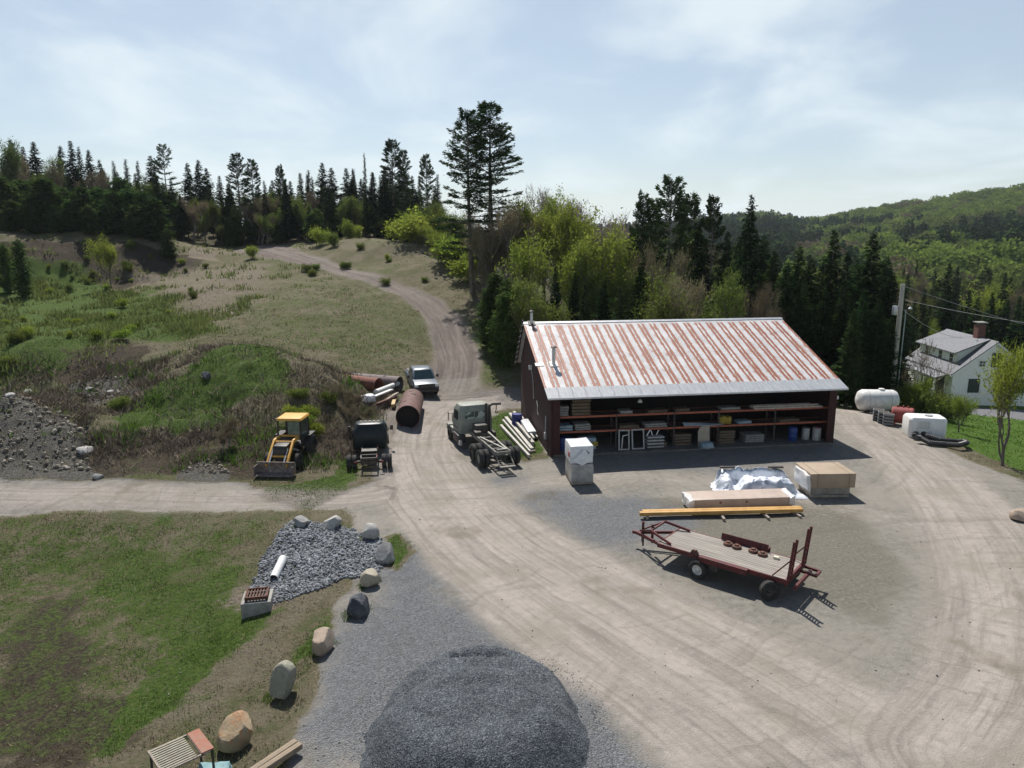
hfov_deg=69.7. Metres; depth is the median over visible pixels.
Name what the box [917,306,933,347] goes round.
spruce tree
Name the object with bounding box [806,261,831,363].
spruce tree
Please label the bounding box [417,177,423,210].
spruce tree
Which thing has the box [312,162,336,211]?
spruce tree
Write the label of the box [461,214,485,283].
budding tree
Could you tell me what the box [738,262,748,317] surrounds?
spruce tree
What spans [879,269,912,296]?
broadleaf tree
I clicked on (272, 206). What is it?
broadleaf tree
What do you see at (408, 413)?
steel pipe
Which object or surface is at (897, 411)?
red tank
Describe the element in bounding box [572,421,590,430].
box pile
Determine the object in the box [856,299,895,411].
hemlock tree
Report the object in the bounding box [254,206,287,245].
broadleaf tree
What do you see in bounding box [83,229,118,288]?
young tree
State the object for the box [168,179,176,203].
spruce tree
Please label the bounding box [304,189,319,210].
budding tree
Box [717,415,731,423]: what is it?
sack row
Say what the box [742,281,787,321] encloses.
budding tree
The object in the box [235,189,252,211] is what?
broadleaf tree
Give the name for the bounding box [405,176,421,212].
spruce tree
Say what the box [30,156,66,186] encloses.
broadleaf tree
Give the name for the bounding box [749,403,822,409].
long boards
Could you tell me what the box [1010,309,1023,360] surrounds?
hemlock tree
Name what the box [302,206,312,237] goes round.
hemlock tree
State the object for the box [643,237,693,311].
budding tree
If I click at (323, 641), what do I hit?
boulder
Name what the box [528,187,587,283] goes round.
bare tree
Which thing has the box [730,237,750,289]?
hemlock tree
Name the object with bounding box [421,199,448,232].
broadleaf tree
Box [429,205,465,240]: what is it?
broadleaf tree
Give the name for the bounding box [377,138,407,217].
pine tree
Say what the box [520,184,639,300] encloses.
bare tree
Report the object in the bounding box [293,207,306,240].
broadleaf tree
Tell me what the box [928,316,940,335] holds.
broadleaf tree
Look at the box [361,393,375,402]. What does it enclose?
plastic sheet
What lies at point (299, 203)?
broadleaf tree
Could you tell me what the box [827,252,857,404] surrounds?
spruce tree
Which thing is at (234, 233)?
young pine
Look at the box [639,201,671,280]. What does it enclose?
pine tree
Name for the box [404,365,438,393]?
pickup truck
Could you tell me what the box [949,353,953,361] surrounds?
window
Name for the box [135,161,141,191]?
spruce tree
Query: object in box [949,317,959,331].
hemlock tree
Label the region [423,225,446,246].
broadleaf tree
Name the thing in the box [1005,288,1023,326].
budding tree
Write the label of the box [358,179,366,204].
hemlock tree
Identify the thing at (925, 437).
corrugated hose
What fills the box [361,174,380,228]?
spruce tree
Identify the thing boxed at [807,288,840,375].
hemlock tree
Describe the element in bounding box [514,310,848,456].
barn
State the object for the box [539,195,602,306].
broadleaf tree
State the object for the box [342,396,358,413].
budding tree
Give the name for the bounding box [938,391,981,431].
young tree
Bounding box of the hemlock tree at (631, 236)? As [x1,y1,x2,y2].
[612,231,642,305]
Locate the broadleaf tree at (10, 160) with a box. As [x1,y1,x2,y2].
[0,136,24,184]
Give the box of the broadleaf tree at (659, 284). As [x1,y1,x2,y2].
[629,256,703,319]
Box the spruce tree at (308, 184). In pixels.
[303,170,316,206]
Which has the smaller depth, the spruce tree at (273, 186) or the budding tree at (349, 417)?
the budding tree at (349, 417)
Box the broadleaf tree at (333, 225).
[332,222,340,234]
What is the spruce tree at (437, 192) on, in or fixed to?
on the ground at (60, 606)
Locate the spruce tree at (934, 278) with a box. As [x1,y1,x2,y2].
[929,271,936,315]
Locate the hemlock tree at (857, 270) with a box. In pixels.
[835,257,869,403]
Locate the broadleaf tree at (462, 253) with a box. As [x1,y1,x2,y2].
[457,245,474,270]
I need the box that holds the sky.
[0,0,1023,228]
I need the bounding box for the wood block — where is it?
[391,399,395,407]
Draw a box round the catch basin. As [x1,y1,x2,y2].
[241,586,273,618]
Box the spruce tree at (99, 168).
[94,161,106,187]
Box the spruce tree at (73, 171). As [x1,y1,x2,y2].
[64,141,88,193]
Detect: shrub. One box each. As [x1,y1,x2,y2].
[0,353,19,367]
[4,328,27,344]
[16,325,36,336]
[44,287,55,293]
[60,260,68,267]
[62,284,75,291]
[64,330,72,337]
[71,318,81,323]
[82,277,91,284]
[83,254,91,260]
[86,328,105,338]
[88,269,96,276]
[103,284,110,289]
[104,312,118,318]
[104,394,131,410]
[109,327,133,339]
[114,297,130,307]
[120,259,135,270]
[123,324,138,330]
[124,238,137,250]
[176,258,187,263]
[187,289,197,298]
[243,244,260,258]
[279,404,299,413]
[279,406,317,425]
[285,387,311,400]
[297,403,321,420]
[300,263,312,270]
[306,225,329,244]
[306,268,317,275]
[309,420,327,435]
[310,264,320,269]
[316,390,339,406]
[322,231,339,246]
[337,218,355,238]
[340,261,352,268]
[350,222,363,237]
[355,242,364,249]
[377,277,391,285]
[380,216,416,240]
[382,211,436,243]
[385,205,430,244]
[403,206,464,246]
[420,276,429,281]
[424,229,474,266]
[442,252,481,281]
[891,381,936,407]
[899,381,946,413]
[922,383,956,419]
[931,388,969,423]
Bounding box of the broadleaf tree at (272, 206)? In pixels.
[253,190,276,240]
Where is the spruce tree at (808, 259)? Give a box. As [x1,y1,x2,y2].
[804,257,811,280]
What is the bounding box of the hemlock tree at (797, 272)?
[782,244,812,337]
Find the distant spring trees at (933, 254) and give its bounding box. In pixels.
[548,182,1023,311]
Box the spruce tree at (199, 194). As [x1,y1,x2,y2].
[187,161,212,207]
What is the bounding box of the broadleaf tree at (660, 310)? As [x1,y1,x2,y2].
[640,283,693,319]
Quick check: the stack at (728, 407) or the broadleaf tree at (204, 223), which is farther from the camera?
the broadleaf tree at (204, 223)
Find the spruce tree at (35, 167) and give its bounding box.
[26,142,45,177]
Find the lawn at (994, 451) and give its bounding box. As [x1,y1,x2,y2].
[836,401,1023,471]
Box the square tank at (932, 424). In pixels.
[902,413,947,437]
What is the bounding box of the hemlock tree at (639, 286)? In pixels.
[624,264,650,319]
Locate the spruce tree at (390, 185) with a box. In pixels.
[388,171,396,216]
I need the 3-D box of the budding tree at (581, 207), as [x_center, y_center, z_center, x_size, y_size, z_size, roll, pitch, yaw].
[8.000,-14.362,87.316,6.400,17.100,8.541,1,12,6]
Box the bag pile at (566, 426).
[560,422,572,430]
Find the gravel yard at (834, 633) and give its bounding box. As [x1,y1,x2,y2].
[286,395,1023,767]
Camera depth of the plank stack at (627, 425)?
45.11 m
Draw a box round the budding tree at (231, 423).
[218,416,240,446]
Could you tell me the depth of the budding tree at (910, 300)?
124.90 m
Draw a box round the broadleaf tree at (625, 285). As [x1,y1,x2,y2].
[594,258,651,319]
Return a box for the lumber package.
[682,488,795,507]
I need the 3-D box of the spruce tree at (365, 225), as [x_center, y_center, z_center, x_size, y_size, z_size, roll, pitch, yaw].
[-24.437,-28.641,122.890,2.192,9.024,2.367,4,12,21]
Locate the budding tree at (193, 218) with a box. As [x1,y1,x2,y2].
[178,197,209,240]
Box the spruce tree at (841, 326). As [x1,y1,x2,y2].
[822,279,856,405]
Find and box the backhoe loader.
[253,413,317,476]
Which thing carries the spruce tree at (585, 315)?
on the ground at (60, 606)
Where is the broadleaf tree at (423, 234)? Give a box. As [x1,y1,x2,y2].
[414,225,433,248]
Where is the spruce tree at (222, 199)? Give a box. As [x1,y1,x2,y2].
[218,196,223,238]
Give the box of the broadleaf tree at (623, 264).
[589,228,640,314]
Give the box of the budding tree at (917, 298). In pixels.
[894,286,921,306]
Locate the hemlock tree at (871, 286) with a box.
[844,231,887,406]
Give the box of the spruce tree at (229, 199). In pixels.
[220,183,242,232]
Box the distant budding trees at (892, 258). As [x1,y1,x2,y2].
[551,188,1023,302]
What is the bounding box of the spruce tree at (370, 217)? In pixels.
[362,191,374,235]
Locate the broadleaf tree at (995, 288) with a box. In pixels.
[981,276,1023,324]
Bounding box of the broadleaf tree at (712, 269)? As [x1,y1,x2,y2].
[688,242,732,299]
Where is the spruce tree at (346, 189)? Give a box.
[338,168,351,222]
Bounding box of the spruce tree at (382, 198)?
[370,175,396,238]
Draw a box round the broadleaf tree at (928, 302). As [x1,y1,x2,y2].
[907,288,936,347]
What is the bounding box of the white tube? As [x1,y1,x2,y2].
[374,381,399,393]
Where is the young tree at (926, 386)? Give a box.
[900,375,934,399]
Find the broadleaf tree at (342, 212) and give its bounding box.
[335,194,349,229]
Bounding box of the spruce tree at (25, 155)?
[19,147,31,178]
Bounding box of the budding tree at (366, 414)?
[360,405,378,419]
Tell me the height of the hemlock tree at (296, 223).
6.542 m
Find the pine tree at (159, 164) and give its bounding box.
[150,143,180,193]
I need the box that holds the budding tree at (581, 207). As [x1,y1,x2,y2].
[552,197,602,260]
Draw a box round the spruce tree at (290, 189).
[288,181,295,205]
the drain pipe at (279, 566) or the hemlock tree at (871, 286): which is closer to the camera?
the drain pipe at (279, 566)
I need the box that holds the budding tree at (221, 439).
[212,431,235,452]
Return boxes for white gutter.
[520,419,535,434]
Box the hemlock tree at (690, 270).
[679,261,705,317]
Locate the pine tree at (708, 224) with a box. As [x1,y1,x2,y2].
[695,193,726,316]
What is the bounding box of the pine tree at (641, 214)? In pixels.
[628,189,658,275]
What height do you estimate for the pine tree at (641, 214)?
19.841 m
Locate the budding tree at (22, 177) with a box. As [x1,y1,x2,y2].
[15,170,32,182]
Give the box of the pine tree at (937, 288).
[927,279,953,327]
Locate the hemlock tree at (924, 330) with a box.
[913,317,930,350]
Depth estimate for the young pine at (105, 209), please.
108.86 m
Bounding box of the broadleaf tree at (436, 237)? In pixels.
[425,229,447,260]
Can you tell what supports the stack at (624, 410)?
on the pallet rack
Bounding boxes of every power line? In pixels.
[905,286,1021,323]
[906,300,1023,322]
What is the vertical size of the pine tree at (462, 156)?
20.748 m
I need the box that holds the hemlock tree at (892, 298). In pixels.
[866,272,912,387]
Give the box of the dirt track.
[236,245,520,479]
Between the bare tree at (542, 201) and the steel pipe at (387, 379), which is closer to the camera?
the steel pipe at (387, 379)
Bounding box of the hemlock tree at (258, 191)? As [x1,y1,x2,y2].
[254,188,262,214]
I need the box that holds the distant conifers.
[594,209,1023,305]
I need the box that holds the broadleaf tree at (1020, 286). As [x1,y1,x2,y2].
[1006,276,1023,298]
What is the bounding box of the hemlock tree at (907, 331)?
[897,285,918,372]
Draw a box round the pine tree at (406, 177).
[393,150,414,217]
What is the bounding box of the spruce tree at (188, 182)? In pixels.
[178,163,198,207]
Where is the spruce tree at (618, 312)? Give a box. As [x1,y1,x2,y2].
[611,285,627,319]
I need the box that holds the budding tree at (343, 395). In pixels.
[329,383,354,406]
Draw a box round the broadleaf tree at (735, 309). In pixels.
[673,277,748,318]
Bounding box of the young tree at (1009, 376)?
[973,337,1023,465]
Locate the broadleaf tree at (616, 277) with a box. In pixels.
[605,266,658,318]
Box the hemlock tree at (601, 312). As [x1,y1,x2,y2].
[590,279,613,320]
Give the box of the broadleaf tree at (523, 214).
[499,191,571,299]
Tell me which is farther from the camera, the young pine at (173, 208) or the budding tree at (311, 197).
the budding tree at (311, 197)
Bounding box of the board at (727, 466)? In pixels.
[720,466,734,467]
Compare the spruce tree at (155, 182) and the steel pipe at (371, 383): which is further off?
the spruce tree at (155, 182)
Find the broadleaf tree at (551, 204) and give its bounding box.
[505,183,578,301]
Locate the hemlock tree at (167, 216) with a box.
[165,208,175,234]
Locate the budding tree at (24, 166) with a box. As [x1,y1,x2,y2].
[14,155,30,179]
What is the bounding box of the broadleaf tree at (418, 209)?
[413,203,425,244]
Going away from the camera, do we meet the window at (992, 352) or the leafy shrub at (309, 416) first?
the leafy shrub at (309, 416)
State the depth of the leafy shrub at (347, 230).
119.06 m
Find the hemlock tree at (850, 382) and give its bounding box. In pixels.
[831,308,869,409]
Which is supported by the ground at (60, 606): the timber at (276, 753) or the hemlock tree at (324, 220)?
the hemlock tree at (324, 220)
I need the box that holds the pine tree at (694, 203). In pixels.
[667,192,711,310]
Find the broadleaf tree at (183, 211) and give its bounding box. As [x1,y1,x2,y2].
[172,197,194,237]
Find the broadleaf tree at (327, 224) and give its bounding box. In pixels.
[322,219,332,231]
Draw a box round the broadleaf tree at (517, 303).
[507,275,575,332]
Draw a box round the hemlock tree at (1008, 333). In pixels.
[1001,322,1017,351]
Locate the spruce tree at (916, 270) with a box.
[912,259,918,302]
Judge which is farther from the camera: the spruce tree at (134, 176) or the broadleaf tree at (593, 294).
the spruce tree at (134, 176)
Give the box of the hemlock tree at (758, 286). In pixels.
[744,271,766,317]
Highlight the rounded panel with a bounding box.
[698,426,709,446]
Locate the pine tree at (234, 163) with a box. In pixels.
[225,152,252,239]
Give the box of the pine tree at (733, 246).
[728,245,742,262]
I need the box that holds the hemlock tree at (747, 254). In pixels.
[729,195,764,311]
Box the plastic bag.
[699,441,713,448]
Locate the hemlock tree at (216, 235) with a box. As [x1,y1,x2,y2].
[214,222,220,239]
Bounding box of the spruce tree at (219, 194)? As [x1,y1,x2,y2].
[215,176,225,208]
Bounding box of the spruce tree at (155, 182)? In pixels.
[151,167,162,215]
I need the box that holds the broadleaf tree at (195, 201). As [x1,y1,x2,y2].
[189,197,205,230]
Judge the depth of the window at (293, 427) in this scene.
41.89 m
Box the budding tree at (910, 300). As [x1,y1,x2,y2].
[893,288,919,327]
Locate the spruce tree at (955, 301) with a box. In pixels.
[950,282,959,328]
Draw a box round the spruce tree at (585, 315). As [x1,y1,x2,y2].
[576,283,594,320]
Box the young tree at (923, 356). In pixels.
[900,337,961,396]
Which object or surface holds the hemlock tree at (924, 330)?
on the lawn at (994, 451)
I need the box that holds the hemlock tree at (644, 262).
[634,239,661,307]
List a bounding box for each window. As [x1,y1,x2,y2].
[287,422,299,438]
[301,417,308,438]
[938,350,942,357]
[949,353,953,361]
[967,378,980,392]
[978,360,986,366]
[991,352,1004,366]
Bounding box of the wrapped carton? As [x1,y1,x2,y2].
[577,435,597,448]
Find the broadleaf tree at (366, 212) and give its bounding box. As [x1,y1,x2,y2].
[358,202,370,237]
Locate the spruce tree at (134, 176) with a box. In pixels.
[132,173,137,185]
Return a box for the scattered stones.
[0,319,1013,767]
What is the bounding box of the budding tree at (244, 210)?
[238,195,280,242]
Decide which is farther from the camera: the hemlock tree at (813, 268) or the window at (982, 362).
the window at (982, 362)
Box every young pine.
[0,175,26,230]
[0,199,30,232]
[0,243,16,293]
[7,239,34,297]
[8,179,33,220]
[19,177,65,232]
[52,186,73,230]
[61,186,99,230]
[88,187,107,228]
[95,190,129,234]
[95,202,120,233]
[105,177,132,200]
[114,188,138,233]
[121,204,150,237]
[124,191,163,234]
[135,197,174,240]
[153,190,177,221]
[158,228,178,259]
[167,202,190,237]
[216,203,249,239]
[220,217,245,245]
[241,206,269,242]
[270,223,286,243]
[301,212,323,241]
[305,208,325,229]
[473,287,498,349]
[476,270,506,347]
[485,279,522,356]
[485,290,520,368]
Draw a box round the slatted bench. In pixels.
[147,728,214,767]
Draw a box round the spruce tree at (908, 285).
[905,273,912,299]
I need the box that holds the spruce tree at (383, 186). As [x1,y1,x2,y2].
[376,170,395,210]
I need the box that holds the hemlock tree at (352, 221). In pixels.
[345,198,357,237]
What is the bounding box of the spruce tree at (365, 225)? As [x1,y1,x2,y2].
[360,185,371,237]
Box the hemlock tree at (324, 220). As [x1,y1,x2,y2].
[321,210,333,233]
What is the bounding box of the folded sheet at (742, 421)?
[733,419,751,423]
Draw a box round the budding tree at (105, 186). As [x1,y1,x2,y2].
[91,168,112,192]
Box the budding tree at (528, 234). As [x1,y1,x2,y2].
[487,213,546,293]
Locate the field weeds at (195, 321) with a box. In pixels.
[0,229,856,409]
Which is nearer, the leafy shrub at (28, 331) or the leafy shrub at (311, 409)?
the leafy shrub at (311, 409)
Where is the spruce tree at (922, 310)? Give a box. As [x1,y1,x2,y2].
[914,289,926,340]
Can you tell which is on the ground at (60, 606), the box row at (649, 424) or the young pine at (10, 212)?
the young pine at (10, 212)
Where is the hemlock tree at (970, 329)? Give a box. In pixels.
[963,297,981,334]
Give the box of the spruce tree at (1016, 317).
[1005,296,1022,354]
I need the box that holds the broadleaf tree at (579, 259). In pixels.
[551,233,604,318]
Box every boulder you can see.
[5,392,14,396]
[76,446,92,454]
[92,474,103,479]
[201,371,210,379]
[217,710,252,752]
[270,660,296,699]
[294,515,309,527]
[312,627,333,655]
[322,515,341,530]
[346,593,369,618]
[360,568,379,586]
[361,523,378,539]
[374,542,394,564]
[1009,508,1023,521]
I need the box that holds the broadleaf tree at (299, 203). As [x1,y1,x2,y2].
[290,192,311,219]
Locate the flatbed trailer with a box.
[632,520,821,600]
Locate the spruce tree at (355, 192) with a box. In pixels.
[353,179,359,226]
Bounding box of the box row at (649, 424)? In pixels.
[642,420,666,427]
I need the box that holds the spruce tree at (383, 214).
[372,183,395,239]
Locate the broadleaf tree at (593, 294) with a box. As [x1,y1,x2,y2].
[564,263,613,320]
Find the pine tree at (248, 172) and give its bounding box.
[242,158,261,207]
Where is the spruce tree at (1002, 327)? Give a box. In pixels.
[992,299,1011,344]
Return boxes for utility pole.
[890,284,911,388]
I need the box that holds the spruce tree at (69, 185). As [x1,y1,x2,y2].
[67,177,71,196]
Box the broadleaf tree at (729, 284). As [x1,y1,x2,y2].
[708,262,750,317]
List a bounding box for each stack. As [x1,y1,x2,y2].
[560,404,568,415]
[565,437,593,484]
[568,399,590,415]
[617,408,632,413]
[617,422,639,428]
[644,407,667,412]
[669,430,691,445]
[672,406,689,411]
[713,427,734,443]
[717,405,740,409]
[739,431,763,442]
[776,416,799,421]
[794,462,855,496]
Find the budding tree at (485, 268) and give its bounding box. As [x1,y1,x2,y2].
[459,220,508,291]
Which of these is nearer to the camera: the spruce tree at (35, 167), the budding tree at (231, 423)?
the budding tree at (231, 423)
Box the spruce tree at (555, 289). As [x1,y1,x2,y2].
[547,266,563,320]
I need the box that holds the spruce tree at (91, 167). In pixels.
[82,150,96,189]
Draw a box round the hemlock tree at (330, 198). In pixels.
[320,187,343,234]
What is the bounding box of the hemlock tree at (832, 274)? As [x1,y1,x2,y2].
[814,230,850,350]
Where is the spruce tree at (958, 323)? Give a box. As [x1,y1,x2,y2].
[952,305,966,332]
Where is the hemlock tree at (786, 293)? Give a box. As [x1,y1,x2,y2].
[769,259,801,327]
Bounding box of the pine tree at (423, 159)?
[415,154,437,245]
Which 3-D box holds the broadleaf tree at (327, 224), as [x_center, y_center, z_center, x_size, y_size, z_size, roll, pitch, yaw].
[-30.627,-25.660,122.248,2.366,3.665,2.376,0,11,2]
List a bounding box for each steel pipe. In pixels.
[343,374,382,390]
[351,373,403,390]
[396,389,423,427]
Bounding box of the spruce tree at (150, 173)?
[139,156,163,189]
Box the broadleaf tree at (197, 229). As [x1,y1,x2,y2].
[186,213,202,238]
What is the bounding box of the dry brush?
[0,339,403,474]
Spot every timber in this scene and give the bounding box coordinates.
[250,739,297,767]
[259,742,302,767]
[639,508,802,515]
[642,506,801,510]
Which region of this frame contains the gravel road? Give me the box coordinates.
[0,478,295,515]
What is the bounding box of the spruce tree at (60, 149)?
[53,145,73,187]
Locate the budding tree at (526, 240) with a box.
[486,205,540,282]
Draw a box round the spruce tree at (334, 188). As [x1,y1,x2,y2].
[317,168,345,225]
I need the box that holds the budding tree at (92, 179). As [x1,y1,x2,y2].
[74,170,104,192]
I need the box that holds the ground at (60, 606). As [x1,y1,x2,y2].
[0,226,1023,767]
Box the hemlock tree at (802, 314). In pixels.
[789,284,816,347]
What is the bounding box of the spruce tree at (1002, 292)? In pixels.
[990,271,1009,341]
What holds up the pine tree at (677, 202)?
on the ground at (60, 606)
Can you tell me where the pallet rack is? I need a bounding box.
[560,403,827,448]
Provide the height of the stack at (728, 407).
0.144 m
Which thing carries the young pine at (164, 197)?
on the ground at (60, 606)
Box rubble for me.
[0,372,232,473]
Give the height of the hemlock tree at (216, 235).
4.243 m
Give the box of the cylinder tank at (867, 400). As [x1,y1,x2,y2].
[855,388,899,412]
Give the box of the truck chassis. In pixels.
[447,400,520,467]
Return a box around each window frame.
[618,430,629,449]
[631,429,644,449]
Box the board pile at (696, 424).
[682,422,722,425]
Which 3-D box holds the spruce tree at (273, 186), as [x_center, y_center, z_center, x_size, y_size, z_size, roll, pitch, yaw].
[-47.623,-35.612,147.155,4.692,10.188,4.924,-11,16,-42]
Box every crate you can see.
[872,408,883,420]
[877,410,888,422]
[882,412,893,425]
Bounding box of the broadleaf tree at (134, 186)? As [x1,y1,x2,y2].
[126,170,148,190]
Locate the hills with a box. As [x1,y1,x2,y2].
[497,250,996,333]
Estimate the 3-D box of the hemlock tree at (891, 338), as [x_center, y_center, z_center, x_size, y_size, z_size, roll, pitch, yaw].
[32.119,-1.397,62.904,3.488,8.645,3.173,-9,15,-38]
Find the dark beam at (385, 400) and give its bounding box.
[375,395,396,405]
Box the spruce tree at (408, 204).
[402,188,413,213]
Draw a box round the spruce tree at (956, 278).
[948,265,962,318]
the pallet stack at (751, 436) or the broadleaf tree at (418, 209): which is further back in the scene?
the broadleaf tree at (418, 209)
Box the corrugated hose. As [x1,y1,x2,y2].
[912,431,969,447]
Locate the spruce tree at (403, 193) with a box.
[395,170,415,219]
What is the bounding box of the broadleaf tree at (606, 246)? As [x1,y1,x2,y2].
[557,207,632,298]
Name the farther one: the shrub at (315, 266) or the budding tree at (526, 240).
the shrub at (315, 266)
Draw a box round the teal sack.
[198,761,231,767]
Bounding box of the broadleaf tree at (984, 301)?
[959,280,1004,328]
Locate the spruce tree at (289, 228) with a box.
[280,187,298,241]
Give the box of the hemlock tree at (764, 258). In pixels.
[747,234,777,302]
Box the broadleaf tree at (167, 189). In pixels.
[158,181,180,200]
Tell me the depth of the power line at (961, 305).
65.84 m
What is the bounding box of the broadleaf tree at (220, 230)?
[215,223,227,246]
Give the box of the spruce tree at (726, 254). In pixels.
[707,231,739,304]
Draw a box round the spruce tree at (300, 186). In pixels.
[295,173,306,209]
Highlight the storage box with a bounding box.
[560,435,570,450]
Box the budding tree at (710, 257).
[686,248,722,271]
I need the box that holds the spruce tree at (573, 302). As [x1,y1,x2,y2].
[566,272,582,320]
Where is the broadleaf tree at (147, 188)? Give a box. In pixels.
[135,181,155,200]
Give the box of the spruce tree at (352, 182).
[348,170,359,224]
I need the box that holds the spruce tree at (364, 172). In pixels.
[362,153,369,221]
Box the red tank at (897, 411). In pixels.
[891,405,913,424]
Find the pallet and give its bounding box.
[645,430,663,447]
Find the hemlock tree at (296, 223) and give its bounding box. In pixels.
[292,204,303,240]
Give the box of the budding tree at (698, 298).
[645,268,716,318]
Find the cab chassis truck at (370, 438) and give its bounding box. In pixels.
[346,419,392,468]
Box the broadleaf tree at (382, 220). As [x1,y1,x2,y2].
[378,218,387,231]
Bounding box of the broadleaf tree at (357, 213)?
[343,195,363,237]
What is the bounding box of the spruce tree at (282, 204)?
[274,181,298,240]
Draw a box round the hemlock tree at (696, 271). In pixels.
[683,227,714,313]
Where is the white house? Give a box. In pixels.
[903,321,1023,405]
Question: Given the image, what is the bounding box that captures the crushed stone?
[250,520,385,604]
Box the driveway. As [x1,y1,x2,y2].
[963,407,1023,419]
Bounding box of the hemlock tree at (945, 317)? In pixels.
[936,295,954,332]
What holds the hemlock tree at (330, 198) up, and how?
on the ground at (60, 606)
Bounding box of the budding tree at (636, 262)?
[626,250,656,303]
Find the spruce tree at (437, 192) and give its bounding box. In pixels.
[434,174,442,203]
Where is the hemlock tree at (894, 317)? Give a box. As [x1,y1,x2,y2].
[884,302,914,391]
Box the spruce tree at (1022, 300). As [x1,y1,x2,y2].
[1015,299,1023,352]
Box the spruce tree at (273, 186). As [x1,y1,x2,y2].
[267,180,276,198]
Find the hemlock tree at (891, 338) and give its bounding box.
[871,318,904,392]
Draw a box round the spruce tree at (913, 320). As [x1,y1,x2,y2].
[904,300,920,373]
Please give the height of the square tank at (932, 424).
1.490 m
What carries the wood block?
on the dirt track
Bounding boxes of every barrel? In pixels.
[512,412,521,426]
[788,426,797,441]
[801,427,809,439]
[812,426,821,440]
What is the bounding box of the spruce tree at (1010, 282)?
[989,277,1015,331]
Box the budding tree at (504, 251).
[479,197,533,282]
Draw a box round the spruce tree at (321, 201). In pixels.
[319,187,324,214]
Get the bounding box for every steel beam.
[500,424,529,457]
[502,419,530,451]
[505,416,533,449]
[509,413,534,444]
[511,416,530,439]
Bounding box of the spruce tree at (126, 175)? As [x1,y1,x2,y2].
[123,159,131,185]
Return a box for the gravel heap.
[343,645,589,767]
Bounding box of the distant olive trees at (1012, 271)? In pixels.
[548,184,1023,308]
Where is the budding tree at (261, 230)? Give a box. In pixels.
[253,214,276,244]
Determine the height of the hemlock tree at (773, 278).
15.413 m
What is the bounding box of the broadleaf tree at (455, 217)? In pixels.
[442,209,466,242]
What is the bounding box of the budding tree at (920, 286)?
[906,274,940,321]
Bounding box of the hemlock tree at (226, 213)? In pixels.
[218,204,231,240]
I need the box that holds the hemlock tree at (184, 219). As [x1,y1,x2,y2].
[174,196,192,238]
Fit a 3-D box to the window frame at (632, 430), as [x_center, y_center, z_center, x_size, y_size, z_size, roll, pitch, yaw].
[7.707,3.372,44.975,0.800,1.240,0.070,-3,3,-8]
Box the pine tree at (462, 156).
[429,107,498,294]
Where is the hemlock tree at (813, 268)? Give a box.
[794,257,826,349]
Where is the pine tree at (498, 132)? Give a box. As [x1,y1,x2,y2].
[457,100,523,287]
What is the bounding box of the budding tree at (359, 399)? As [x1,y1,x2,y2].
[346,390,366,413]
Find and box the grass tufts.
[206,519,398,759]
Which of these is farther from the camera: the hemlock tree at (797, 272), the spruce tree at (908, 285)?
the spruce tree at (908, 285)
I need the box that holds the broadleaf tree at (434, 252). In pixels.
[428,247,443,266]
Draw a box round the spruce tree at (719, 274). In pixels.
[702,268,723,317]
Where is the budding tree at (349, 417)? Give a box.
[341,405,361,428]
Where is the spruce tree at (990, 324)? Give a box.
[981,292,997,339]
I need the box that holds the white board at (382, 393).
[371,389,393,398]
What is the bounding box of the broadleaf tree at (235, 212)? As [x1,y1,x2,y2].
[223,203,241,221]
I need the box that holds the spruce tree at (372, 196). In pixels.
[369,172,377,236]
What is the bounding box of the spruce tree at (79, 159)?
[75,147,84,183]
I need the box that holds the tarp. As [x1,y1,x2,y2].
[710,466,807,498]
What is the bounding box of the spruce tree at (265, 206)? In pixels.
[259,180,273,239]
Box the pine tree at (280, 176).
[273,164,287,201]
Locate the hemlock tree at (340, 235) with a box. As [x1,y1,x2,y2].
[335,218,344,238]
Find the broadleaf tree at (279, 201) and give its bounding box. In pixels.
[274,196,282,216]
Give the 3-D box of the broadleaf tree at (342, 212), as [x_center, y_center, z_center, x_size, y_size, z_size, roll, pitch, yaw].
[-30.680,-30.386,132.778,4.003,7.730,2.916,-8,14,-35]
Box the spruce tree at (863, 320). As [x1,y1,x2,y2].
[837,289,878,408]
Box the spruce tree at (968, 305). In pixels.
[956,290,974,332]
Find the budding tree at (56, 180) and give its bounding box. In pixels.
[39,161,66,186]
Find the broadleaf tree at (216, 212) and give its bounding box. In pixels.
[205,199,222,241]
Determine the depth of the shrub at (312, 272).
95.88 m
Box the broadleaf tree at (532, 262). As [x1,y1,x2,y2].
[490,223,562,304]
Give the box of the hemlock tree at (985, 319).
[979,314,990,338]
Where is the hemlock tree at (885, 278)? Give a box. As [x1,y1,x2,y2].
[870,253,908,376]
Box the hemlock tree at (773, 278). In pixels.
[746,249,788,317]
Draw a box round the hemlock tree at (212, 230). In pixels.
[207,221,215,235]
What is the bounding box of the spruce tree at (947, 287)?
[931,263,957,329]
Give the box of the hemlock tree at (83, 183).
[80,179,87,196]
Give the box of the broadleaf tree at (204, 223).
[196,207,212,241]
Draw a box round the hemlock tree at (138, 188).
[135,182,141,191]
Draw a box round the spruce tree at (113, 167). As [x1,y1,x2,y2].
[111,161,116,186]
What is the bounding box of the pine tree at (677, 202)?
[643,174,699,299]
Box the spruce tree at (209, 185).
[201,168,219,203]
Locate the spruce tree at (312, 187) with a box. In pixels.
[311,177,315,201]
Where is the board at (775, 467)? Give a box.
[768,466,783,467]
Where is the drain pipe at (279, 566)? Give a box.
[270,555,286,578]

